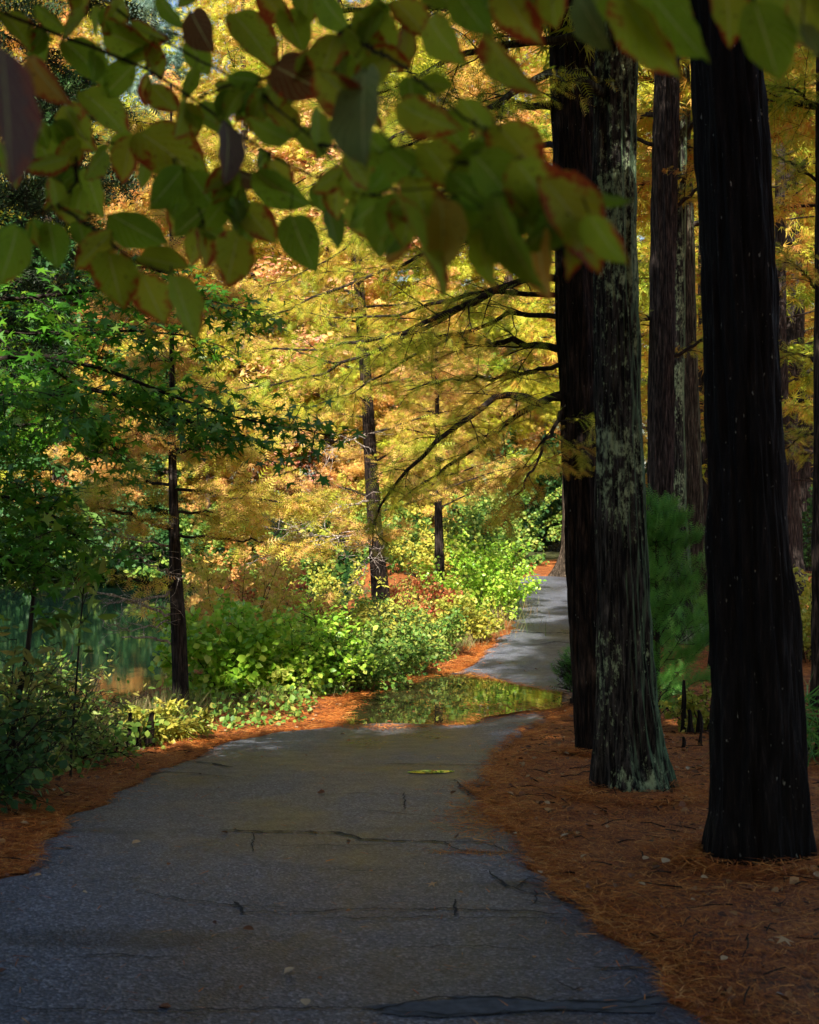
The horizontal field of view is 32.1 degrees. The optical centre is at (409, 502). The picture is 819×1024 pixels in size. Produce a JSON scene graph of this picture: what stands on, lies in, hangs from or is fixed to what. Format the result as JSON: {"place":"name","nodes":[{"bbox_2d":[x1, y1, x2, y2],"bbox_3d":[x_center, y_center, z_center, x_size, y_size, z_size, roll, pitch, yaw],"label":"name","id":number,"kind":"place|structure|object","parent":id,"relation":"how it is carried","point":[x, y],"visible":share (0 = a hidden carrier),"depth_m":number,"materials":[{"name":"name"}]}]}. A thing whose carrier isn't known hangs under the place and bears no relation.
{"place":"outdoors","nodes":[
{"label":"outdoors","id":0,"kind":"place"},
{"bbox_2d":[0,587,354,714],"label":"pond water","id":1,"kind":"structure","parent":0,"point":[134,660],"depth_m":26.30,"materials":[{"name":"green liquid"}]},
{"bbox_2d":[0,570,704,1023],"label":"path","id":2,"kind":"structure","parent":0,"point":[290,894],"depth_m":5.69,"materials":[{"name":"asphalt"}]},
{"bbox_2d":[243,925,253,929],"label":"fallen leaf","id":3,"kind":"object","parent":2,"relation":"on","point":[248,927],"visible":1,"depth_m":5.27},
{"bbox_2d":[300,999,310,1004],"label":"fallen leaf","id":4,"kind":"object","parent":2,"relation":"on","point":[305,1001],"visible":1,"depth_m":4.50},
{"bbox_2d":[409,770,452,772],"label":"puddle water","id":5,"kind":"structure","parent":2,"relation":"on","point":[430,771],"depth_m":9.49,"materials":[{"name":"yellow liquid"}]},
{"bbox_2d":[339,674,572,724],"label":"puddle water","id":6,"kind":"structure","parent":2,"relation":"on","point":[444,690],"depth_m":14.60,"materials":[{"name":"green liquid"}]},
{"bbox_2d":[0,504,818,1023],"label":"ground","id":7,"kind":"structure","parent":0,"point":[756,942],"depth_m":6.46,"materials":[{"name":"plant"}]},
{"bbox_2d":[0,510,15,579],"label":"shrub","id":8,"kind":"object","parent":7,"relation":"on","point":[1,569],"visible":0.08,"depth_m":41.47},
{"bbox_2d":[0,458,74,755],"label":"sapling","id":9,"kind":"object","parent":7,"relation":"on","point":[38,626],"visible":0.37,"depth_m":8.40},
{"bbox_2d":[0,641,90,813],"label":"shrub","id":10,"kind":"object","parent":7,"relation":"on","point":[39,757],"visible":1,"depth_m":7.63,"materials":[{"name":"plant"}]},
{"bbox_2d":[0,488,92,583],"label":"shrub","id":11,"kind":"object","parent":7,"relation":"on","point":[1,512],"visible":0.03,"depth_m":41.06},
{"bbox_2d":[0,618,96,801],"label":"shrub","id":12,"kind":"object","parent":7,"relation":"on","point":[33,686],"visible":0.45,"depth_m":8.31,"materials":[{"name":"plant"}]},
{"bbox_2d":[1,504,109,571],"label":"shrub","id":13,"kind":"object","parent":7,"relation":"on","point":[65,565],"visible":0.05,"depth_m":41.18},
{"bbox_2d":[0,639,127,732],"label":"shrub","id":14,"kind":"object","parent":7,"relation":"on","point":[48,654],"visible":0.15,"depth_m":10.63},
{"bbox_2d":[0,0,137,514],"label":"bald cypress","id":15,"kind":"object","parent":7,"relation":"on","point":[25,179],"depth_m":53.81,"materials":[{"name":"yellow plant"}]},
{"bbox_2d":[0,666,141,768],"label":"shrub","id":16,"kind":"object","parent":7,"relation":"on","point":[96,735],"visible":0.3,"depth_m":9.77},
{"bbox_2d":[3,491,157,579],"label":"shrub","id":17,"kind":"object","parent":7,"relation":"on","point":[111,544],"visible":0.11,"depth_m":40.72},
{"bbox_2d":[0,0,161,393],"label":"evergreen tree","id":18,"kind":"object","parent":7,"relation":"on","point":[9,200],"visible":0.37,"depth_m":9.93,"materials":[{"name":"green plant"}]},
{"bbox_2d":[0,65,164,512],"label":"evergreen tree","id":19,"kind":"object","parent":7,"relation":"on","point":[58,467],"visible":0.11,"depth_m":44.58,"materials":[{"name":"plant"}]},
{"bbox_2d":[51,497,117,776],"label":"sapling","id":20,"kind":"object","parent":7,"relation":"on","point":[100,565],"visible":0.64,"depth_m":8.96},
{"bbox_2d":[48,523,132,576],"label":"shrub","id":21,"kind":"object","parent":7,"relation":"on","point":[126,545],"visible":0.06,"depth_m":41.13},
{"bbox_2d":[31,299,150,527],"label":"bald cypress","id":22,"kind":"object","parent":7,"relation":"on","point":[61,450],"visible":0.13,"depth_m":44.08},
{"bbox_2d":[39,643,155,740],"bbox_3d":[-2.577,1.614,11.123,1.173,1.085,1.062,0,0,30],"label":"shrub","id":23,"kind":"object","parent":7,"relation":"on","point":[95,675],"visible":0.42,"depth_m":10.98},
{"bbox_2d":[0,0,200,492],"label":"bald cypress","id":24,"kind":"object","parent":7,"relation":"on","point":[56,40],"visible":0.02,"depth_m":48.42,"materials":[{"name":"plant"}]},
{"bbox_2d":[124,712,132,751],"bbox_3d":[-2.149,1.782,10.897,0.102,0.348,0.100,0,0,0],"label":"cypress knee","id":25,"kind":"object","parent":7,"relation":"on","point":[129,729],"visible":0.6,"depth_m":10.89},
{"bbox_2d":[19,100,239,525],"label":"bald cypress","id":26,"kind":"object","parent":7,"relation":"on","point":[108,209],"visible":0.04,"depth_m":45.41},
{"bbox_2d":[64,489,196,582],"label":"shrub","id":27,"kind":"object","parent":7,"relation":"on","point":[135,550],"visible":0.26,"depth_m":41.07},
{"bbox_2d":[135,720,140,746],"bbox_3d":[-2.118,1.834,11.102,0.074,0.267,0.071,0,0,31],"label":"cypress knee","id":28,"kind":"object","parent":7,"relation":"on","point":[138,740],"visible":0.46,"depth_m":11.08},
{"bbox_2d":[144,712,154,746],"bbox_3d":[-2.050,1.807,11.201,0.128,0.322,0.117,0,0,-17],"label":"cypress knee","id":29,"kind":"object","parent":7,"relation":"on","point":[151,731],"visible":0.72,"depth_m":11.18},
{"bbox_2d":[72,0,254,528],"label":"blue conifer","id":30,"kind":"object","parent":7,"relation":"on","point":[149,5],"visible":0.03,"depth_m":49.48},
{"bbox_2d":[128,354,199,521],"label":"tree","id":31,"kind":"object","parent":7,"relation":"on","point":[155,508],"visible":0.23,"depth_m":44.24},
{"bbox_2d":[116,697,215,743],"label":"shrub","id":32,"kind":"object","parent":7,"relation":"on","point":[187,727],"visible":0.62,"depth_m":11.50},
{"bbox_2d":[109,511,224,582],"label":"shrub","id":33,"kind":"object","parent":7,"relation":"on","point":[165,534],"visible":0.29,"depth_m":41.03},
{"bbox_2d":[0,248,366,628],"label":"sweetgum tree","id":34,"kind":"object","parent":7,"relation":"on","point":[38,391],"visible":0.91,"depth_m":7.87,"materials":[{"name":"green plant"}]},
{"bbox_2d":[5,86,361,714],"bbox_3d":[-2.103,-0.844,13.603,3.414,6.312,2.521,0,0,0],"label":"bald cypress","id":35,"kind":"object","parent":7,"relation":"on","point":[227,521],"visible":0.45,"depth_m":13.43,"materials":[{"name":"yellow plant"}]},
{"bbox_2d":[123,502,289,588],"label":"shrub","id":36,"kind":"object","parent":7,"relation":"on","point":[184,550],"visible":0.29,"depth_m":40.88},
{"bbox_2d":[158,318,274,528],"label":"bald cypress","id":37,"kind":"object","parent":7,"relation":"on","point":[224,480],"visible":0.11,"depth_m":44.17,"materials":[{"name":"plant"}]},
{"bbox_2d":[165,243,295,520],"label":"maple tree","id":38,"kind":"object","parent":7,"relation":"on","point":[236,375],"visible":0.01,"depth_m":52.60,"materials":[{"name":"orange plant"}]},
{"bbox_2d":[146,586,317,701],"bbox_3d":[-1.833,1.503,14.909,1.807,1.216,1.532,0,0,0],"label":"shrub","id":39,"kind":"object","parent":7,"relation":"on","point":[206,647],"visible":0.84,"depth_m":14.58,"materials":[{"name":"plant"}]},
{"bbox_2d":[128,522,343,658],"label":"young cypress","id":40,"kind":"object","parent":7,"relation":"on","point":[210,576],"visible":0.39,"depth_m":16.82,"materials":[{"name":"plant"}]},
{"bbox_2d":[181,536,302,590],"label":"shrub","id":41,"kind":"object","parent":7,"relation":"on","point":[228,564],"visible":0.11,"depth_m":41.12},
{"bbox_2d":[0,574,490,799],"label":"ground cover","id":42,"kind":"object","parent":7,"relation":"on","point":[135,724],"visible":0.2,"depth_m":12.88,"materials":[{"name":"plant"}]},
{"bbox_2d":[73,0,420,538],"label":"bald cypress","id":43,"kind":"object","parent":7,"relation":"on","point":[213,12],"visible":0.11,"depth_m":45.38,"materials":[{"name":"plant"}]},
{"bbox_2d":[2,488,529,591],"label":"waterline brush","id":44,"kind":"object","parent":7,"relation":"on","point":[340,567],"visible":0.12,"depth_m":41.25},
{"bbox_2d":[0,590,545,783],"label":"bank grass","id":45,"kind":"structure","parent":7,"relation":"on","point":[192,705],"depth_m":13.71,"materials":[{"name":"plant"}]},
{"bbox_2d":[199,558,352,639],"bbox_3d":[-1.781,1.460,17.965,1.733,1.495,1.666,0,0,-29],"label":"shrub","id":46,"kind":"object","parent":7,"relation":"on","point":[249,591],"visible":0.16,"depth_m":17.87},
{"bbox_2d":[230,527,344,588],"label":"shrub","id":47,"kind":"object","parent":7,"relation":"on","point":[307,575],"visible":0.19,"depth_m":40.92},
{"bbox_2d":[217,603,384,697],"bbox_3d":[-1.116,1.594,15.008,1.849,1.112,1.534,0,0,-35],"label":"shrub","id":48,"kind":"object","parent":7,"relation":"on","point":[304,669],"visible":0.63,"depth_m":14.83,"materials":[{"name":"plant"}]},
{"bbox_2d":[167,0,443,530],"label":"bald cypress","id":49,"kind":"object","parent":7,"relation":"on","point":[239,124],"visible":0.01,"depth_m":55.53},
{"bbox_2d":[270,585,367,681],"bbox_3d":[-1.101,1.558,15.570,1.289,1.368,1.112,0,0,0],"label":"shrub","id":50,"kind":"object","parent":7,"relation":"on","point":[324,617],"visible":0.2,"depth_m":15.38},
{"bbox_2d":[287,556,370,602],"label":"shrub","id":51,"kind":"object","parent":7,"relation":"on","point":[331,579],"visible":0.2,"depth_m":35.02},
{"bbox_2d":[211,104,450,515],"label":"maple tree","id":52,"kind":"object","parent":7,"relation":"on","point":[263,370],"visible":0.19,"depth_m":45.07,"materials":[{"name":"yellow plant"}]},
{"bbox_2d":[279,594,382,639],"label":"shrub","id":53,"kind":"object","parent":7,"relation":"on","point":[361,607],"visible":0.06,"depth_m":18.38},
{"bbox_2d":[266,473,434,553],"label":"shrub","id":54,"kind":"object","parent":7,"relation":"on","point":[318,530],"visible":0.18,"depth_m":41.58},
{"bbox_2d":[278,618,425,695],"bbox_3d":[-0.666,1.740,15.459,1.361,0.979,1.283,0,0,30],"label":"shrub","id":55,"kind":"object","parent":7,"relation":"on","point":[368,679],"visible":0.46,"depth_m":15.30,"materials":[{"name":"plant"}]},
{"bbox_2d":[194,0,541,530],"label":"bald cypress","id":56,"kind":"object","parent":7,"relation":"on","point":[461,271],"visible":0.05,"depth_m":47.95,"materials":[{"name":"yellow plant"}]},
{"bbox_2d":[311,585,430,638],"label":"shrub","id":57,"kind":"object","parent":7,"relation":"on","point":[380,601],"visible":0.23,"depth_m":19.68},
{"bbox_2d":[191,0,560,636],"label":"bald cypress","id":58,"kind":"object","parent":7,"relation":"on","point":[378,567],"visible":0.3,"depth_m":20.42,"materials":[{"name":"yellow plant"}]},
{"bbox_2d":[313,280,446,529],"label":"bald cypress","id":59,"kind":"object","parent":7,"relation":"on","point":[357,467],"visible":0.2,"depth_m":44.66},
{"bbox_2d":[353,497,444,575],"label":"shrub","id":60,"kind":"object","parent":7,"relation":"on","point":[391,567],"visible":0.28,"depth_m":33.81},
{"bbox_2d":[356,567,444,669],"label":"shrub","id":61,"kind":"object","parent":7,"relation":"on","point":[395,607],"visible":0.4,"depth_m":17.33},
{"bbox_2d":[208,8,596,754],"bbox_3d":[1.250,-4.767,10.618,5.656,13.825,6.831,0,0,0],"label":"bald cypress","id":62,"kind":"object","parent":7,"relation":"on","point":[570,144],"visible":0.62,"depth_m":10.46,"materials":[{"name":"yellow plant"}]},
{"bbox_2d":[362,609,448,676],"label":"shrub","id":63,"kind":"object","parent":7,"relation":"on","point":[415,656],"visible":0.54,"depth_m":16.54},
{"bbox_2d":[0,0,813,514],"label":"distant wood","id":64,"kind":"object","parent":7,"relation":"on","point":[144,72],"depth_m":71.13,"materials":[{"name":"yellow plant"}]},
{"bbox_2d":[0,0,818,342],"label":"dogwood tree","id":65,"kind":"object","parent":7,"relation":"on","point":[506,186],"visible":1,"depth_m":1.90,"materials":[{"name":"green plant"}]},
{"bbox_2d":[0,660,818,1015],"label":"leaf debris","id":66,"kind":"object","parent":7,"relation":"on","point":[776,910],"visible":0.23,"depth_m":7.52,"materials":[{"name":"plant"}]},
{"bbox_2d":[370,574,474,624],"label":"shrub","id":67,"kind":"object","parent":7,"relation":"on","point":[431,594],"visible":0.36,"depth_m":21.88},
{"bbox_2d":[380,602,468,659],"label":"shrub","id":68,"kind":"object","parent":7,"relation":"on","point":[452,622],"visible":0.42,"depth_m":18.09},
{"bbox_2d":[330,328,527,597],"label":"bald cypress","id":69,"kind":"object","parent":7,"relation":"on","point":[439,544],"visible":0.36,"depth_m":24.43,"materials":[{"name":"yellow plant"}]},
{"bbox_2d":[386,513,476,574],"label":"shrub","id":70,"kind":"object","parent":7,"relation":"on","point":[425,557],"visible":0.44,"depth_m":32.78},
{"bbox_2d":[311,0,559,535],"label":"bald cypress","id":71,"kind":"object","parent":7,"relation":"on","point":[481,282],"visible":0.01,"depth_m":55.60,"materials":[{"name":"plant"}]},
{"bbox_2d":[379,266,510,523],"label":"bald cypress","id":72,"kind":"object","parent":7,"relation":"on","point":[427,511],"visible":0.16,"depth_m":44.41,"materials":[{"name":"plant"}]},
{"bbox_2d":[219,0,678,792],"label":"bald cypress","id":73,"kind":"object","parent":7,"relation":"on","point":[629,752],"visible":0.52,"depth_m":8.38,"materials":[{"name":"brown plant"}]},
{"bbox_2d":[415,584,508,642],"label":"shrub","id":74,"kind":"object","parent":7,"relation":"on","point":[467,607],"visible":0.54,"depth_m":19.67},
{"bbox_2d":[407,524,546,620],"bbox_3d":[0.981,1.226,22.742,2.196,1.773,1.597,0,0,42],"label":"shrub","id":75,"kind":"object","parent":7,"relation":"on","point":[494,587],"visible":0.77,"depth_m":22.62,"materials":[{"name":"plant"}]},
{"bbox_2d":[336,11,648,504],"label":"bald cypress","id":76,"kind":"object","parent":7,"relation":"on","point":[534,444],"visible":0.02,"depth_m":51.28,"materials":[{"name":"plant"}]},
{"bbox_2d":[442,491,548,578],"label":"shrub","id":77,"kind":"object","parent":7,"relation":"on","point":[477,523],"visible":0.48,"depth_m":28.84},
{"bbox_2d":[433,424,562,551],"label":"shrub","id":78,"kind":"object","parent":7,"relation":"on","point":[552,486],"visible":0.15,"depth_m":46.19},
{"bbox_2d":[456,534,541,607],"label":"shrub","id":79,"kind":"object","parent":7,"relation":"on","point":[522,572],"visible":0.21,"depth_m":24.74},
{"bbox_2d":[451,455,561,564],"bbox_3d":[2.697,0.242,36.754,3.387,2.971,3.540,0,0,0],"label":"shrub","id":80,"kind":"object","parent":7,"relation":"on","point":[552,533],"visible":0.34,"depth_m":36.80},
{"bbox_2d":[472,433,562,551],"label":"shrub","id":81,"kind":"object","parent":7,"relation":"on","point":[557,507],"visible":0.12,"depth_m":46.31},
{"bbox_2d":[443,29,649,508],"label":"bald cypress","id":82,"kind":"object","parent":7,"relation":"on","point":[516,309],"depth_m":55.28,"materials":[{"name":"yellow plant"}]},
{"bbox_2d":[548,476,565,576],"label":"bald cypress","id":83,"kind":"object","parent":7,"relation":"on","point":[558,570],"visible":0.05,"depth_m":32.89,"materials":[{"name":"grey plant"}]},
{"bbox_2d":[548,643,571,694],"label":"young cypress","id":84,"kind":"object","parent":7,"relation":"on","point":[567,678],"visible":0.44,"depth_m":14.88,"materials":[{"name":"green plant"}]},
{"bbox_2d":[488,430,646,550],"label":"shrub","id":85,"kind":"object","parent":7,"relation":"on","point":[531,507],"visible":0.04,"depth_m":46.73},
{"bbox_2d":[447,45,697,501],"bbox_3d":[5.532,-6.666,36.131,8.493,17.343,9.153,0,0,-25],"label":"bald cypress","id":86,"kind":"object","parent":7,"relation":"on","point":[535,306],"visible":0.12,"depth_m":36.15,"materials":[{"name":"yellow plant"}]},
{"bbox_2d":[460,0,817,866],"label":"bald cypress","id":87,"kind":"object","parent":7,"relation":"on","point":[760,806],"visible":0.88,"depth_m":6.36,"materials":[{"name":"brown plant"}]},
{"bbox_2d":[476,71,806,511],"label":"bald cypress","id":88,"kind":"object","parent":7,"relation":"on","point":[646,308],"visible":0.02,"depth_m":45.45,"materials":[{"name":"yellow plant"}]},
{"bbox_2d":[661,858,669,862],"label":"fallen leaf","id":89,"kind":"object","parent":7,"relation":"on","point":[665,860],"visible":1,"depth_m":6.32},
{"bbox_2d":[549,56,789,638],"bbox_3d":[3.469,-4.903,17.658,4.394,13.216,5.540,0,0,0],"label":"bald cypress","id":90,"kind":"object","parent":7,"relation":"on","point":[659,119],"visible":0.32,"depth_m":17.87,"materials":[{"name":"red plant"}]},
{"bbox_2d":[646,484,710,718],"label":"young cypress","id":91,"kind":"object","parent":7,"relation":"on","point":[663,537],"visible":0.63,"depth_m":13.06,"materials":[{"name":"green plant"}]},
{"bbox_2d":[541,44,815,646],"bbox_3d":[4.014,-4.799,19.415,4.893,13.689,6.008,0,0,-32],"label":"bald cypress","id":92,"kind":"object","parent":7,"relation":"on","point":[645,165],"visible":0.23,"depth_m":19.50,"materials":[{"name":"brown plant"}]},
{"bbox_2d":[680,680,686,731],"bbox_3d":[2.401,1.805,12.404,0.106,0.519,0.109,0,0,-20],"label":"cypress knee","id":93,"kind":"object","parent":7,"relation":"on","point":[683,708],"visible":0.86,"depth_m":12.38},
{"bbox_2d":[681,736,685,747],"bbox_3d":[2.153,1.905,11.167,0.084,0.136,0.086,0,0,-33],"label":"cypress knee","id":94,"kind":"object","parent":7,"relation":"on","point":[683,740],"visible":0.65,"depth_m":11.15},
{"bbox_2d":[658,682,711,733],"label":"shrub","id":95,"kind":"object","parent":7,"relation":"on","point":[693,704],"visible":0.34,"depth_m":12.50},
{"bbox_2d":[686,709,694,733],"bbox_3d":[2.386,1.889,12.100,0.116,0.260,0.120,0,0,-16],"label":"cypress knee","id":96,"kind":"object","parent":7,"relation":"on","point":[690,728],"visible":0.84,"depth_m":12.08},
{"bbox_2d":[695,710,702,733],"bbox_3d":[2.462,1.894,12.097,0.120,0.261,0.119,0,0,0],"label":"cypress knee","id":97,"kind":"object","parent":7,"relation":"on","point":[699,724],"visible":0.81,"depth_m":12.08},
{"bbox_2d":[698,728,702,744],"bbox_3d":[2.303,1.887,11.298,0.069,0.186,0.069,0,0,0],"label":"cypress knee","id":98,"kind":"object","parent":7,"relation":"on","point":[700,738],"visible":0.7,"depth_m":11.29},
{"bbox_2d":[637,141,772,526],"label":"bald cypress","id":99,"kind":"object","parent":7,"relation":"on","point":[646,248],"visible":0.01,"depth_m":29.90,"materials":[{"name":"red plant"}]},
{"bbox_2d":[707,651,709,668],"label":"cypress knee","id":100,"kind":"object","parent":7,"relation":"on","point":[708,660],"visible":0.2,"depth_m":17.18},
{"bbox_2d":[636,49,815,614],"bbox_3d":[4.400,-4.821,20.621,4.902,13.751,5.280,0,0,-44],"label":"bald cypress","id":101,"kind":"object","parent":7,"relation":"on","point":[694,485],"visible":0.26,"depth_m":20.50,"materials":[{"name":"brown plant"}]},
{"bbox_2d":[637,80,814,475],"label":"bald cypress","id":102,"kind":"object","parent":7,"relation":"on","point":[695,281],"depth_m":54.75,"materials":[{"name":"plant"}]},
{"bbox_2d":[637,101,815,570],"bbox_3d":[9.459,-7.051,35.134,9.569,18.131,8.879,0,0,-26],"label":"bald cypress","id":103,"kind":"object","parent":7,"relation":"on","point":[806,469],"visible":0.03,"depth_m":34.75,"materials":[{"name":"yellow wood"}]},
{"bbox_2d":[638,56,815,595],"bbox_3d":[7.258,-5.774,26.841,8.320,15.766,7.721,0,0,0],"label":"bald cypress","id":104,"kind":"object","parent":7,"relation":"on","point":[795,330],"visible":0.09,"depth_m":26.78,"materials":[{"name":"yellow plant"}]},
{"bbox_2d":[641,69,815,495],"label":"bald cypress","id":105,"kind":"object","parent":7,"relation":"on","point":[645,441],"visible":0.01,"depth_m":44.42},
{"bbox_2d":[683,44,818,707],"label":"bald cypress","id":106,"kind":"object","parent":7,"relation":"on","point":[795,98],"visible":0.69,"depth_m":13.99,"materials":[{"name":"red plant"}]},
{"bbox_2d":[690,68,815,567],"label":"bald cypress","id":107,"kind":"object","parent":7,"relation":"on","point":[788,407],"visible":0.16,"depth_m":23.91,"materials":[{"name":"yellow plant"}]},
{"bbox_2d":[698,62,814,560],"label":"bald cypress","id":108,"kind":"object","parent":7,"relation":"on","point":[800,508],"visible":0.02,"depth_m":28.92,"materials":[{"name":"red plant"}]},
{"bbox_2d":[705,674,818,765],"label":"shrub","id":109,"kind":"object","parent":7,"relation":"on","point":[814,750],"visible":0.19,"depth_m":9.94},
{"bbox_2d":[772,935,792,945],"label":"fallen leaf","id":110,"kind":"object","parent":7,"relation":"on","point":[782,939],"visible":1,"depth_m":5.01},
{"bbox_2d":[793,565,811,662],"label":"shrub","id":111,"kind":"object","parent":7,"relation":"on","point":[805,597],"visible":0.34,"depth_m":17.80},
{"bbox_2d":[802,487,812,575],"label":"shrub","id":112,"kind":"object","parent":7,"relation":"on","point":[808,559],"visible":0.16,"depth_m":32.05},
{"bbox_2d":[16,0,811,502],"label":"sky","id":113,"kind":"structure","parent":0,"point":[174,1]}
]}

